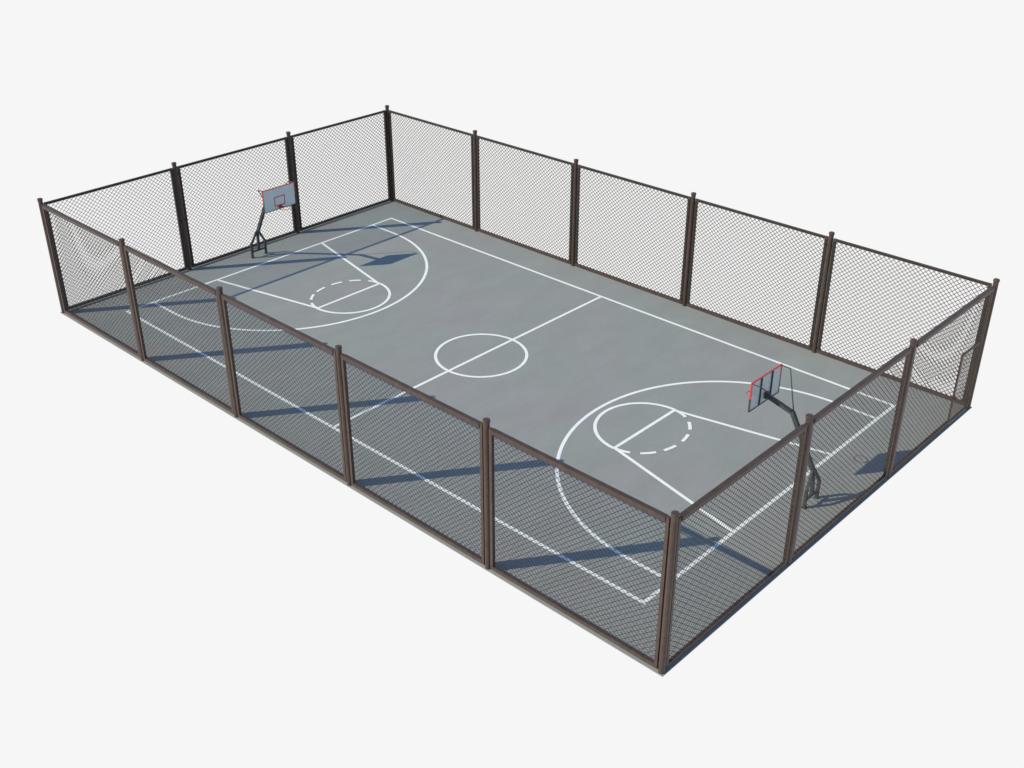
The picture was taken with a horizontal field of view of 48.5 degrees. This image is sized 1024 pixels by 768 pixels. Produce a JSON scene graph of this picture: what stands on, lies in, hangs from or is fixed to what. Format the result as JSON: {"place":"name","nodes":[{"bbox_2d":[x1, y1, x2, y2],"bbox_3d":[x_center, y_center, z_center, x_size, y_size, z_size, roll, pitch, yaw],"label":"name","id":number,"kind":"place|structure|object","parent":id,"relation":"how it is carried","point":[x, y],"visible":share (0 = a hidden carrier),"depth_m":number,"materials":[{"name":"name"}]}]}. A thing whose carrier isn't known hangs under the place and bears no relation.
{"place":"outdoors","nodes":[
{"label":"outdoors","id":0,"kind":"place"},
{"bbox_2d":[0,0,1023,767],"label":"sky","id":1,"kind":"structure","parent":0,"point":[180,587],"materials":[{"name":"white"}]},
{"bbox_2d":[60,201,971,676],"bbox_3d":[-1.246,-1.120,45.584,32.211,0.037,19.133,25,38,37],"label":"court","id":2,"kind":"object","parent":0,"point":[632,391],"visible":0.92,"depth_m":43.28,"materials":[{"name":"grey concrete"}]},
{"bbox_2d":[43,105,392,309],"bbox_3d":[-12.822,-8.780,53.906,0.246,5.172,18.879,25,38,37],"label":"fence","id":3,"kind":"object","parent":2,"relation":"on","point":[179,200],"visible":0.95,"depth_m":53.49,"materials":[{"name":"metal"}]},
{"bbox_2d":[250,181,295,258],"bbox_3d":[-11.153,-7.456,52.774,2.853,3.975,1.770,25,38,37],"label":"basketball hoop","id":4,"kind":"object","parent":2,"relation":"on","point":[278,197],"visible":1,"depth_m":51.76,"materials":[{"name":"grey paint"}]},
{"bbox_2d":[37,198,670,668],"bbox_3d":[-7.785,-0.041,38.383,31.957,5.172,0.246,25,38,37],"label":"fence","id":5,"kind":"object","parent":2,"relation":"on","point":[487,458],"visible":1,"depth_m":35.58,"materials":[{"name":"metal"}]},
{"bbox_2d":[388,110,999,407],"bbox_3d":[5.292,-6.717,50.241,31.957,5.172,0.246,25,38,37],"label":"fence","id":6,"kind":"object","parent":2,"relation":"on","point":[829,247],"visible":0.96,"depth_m":48.22,"materials":[{"name":"metal"}]},
{"bbox_2d":[746,364,820,509],"bbox_3d":[8.678,1.660,36.581,2.853,3.975,1.770,25,38,37],"label":"basketball hoop","id":7,"kind":"object","parent":2,"relation":"on","point":[764,387],"visible":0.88,"depth_m":36.20,"materials":[{"name":"grey paint"}]},
{"bbox_2d":[658,286,994,673],"bbox_3d":[10.329,2.022,34.718,0.246,5.172,18.879,25,38,37],"label":"fence","id":8,"kind":"object","parent":2,"relation":"on","point":[805,430],"visible":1,"depth_m":33.20,"materials":[{"name":"metal"}]}
]}

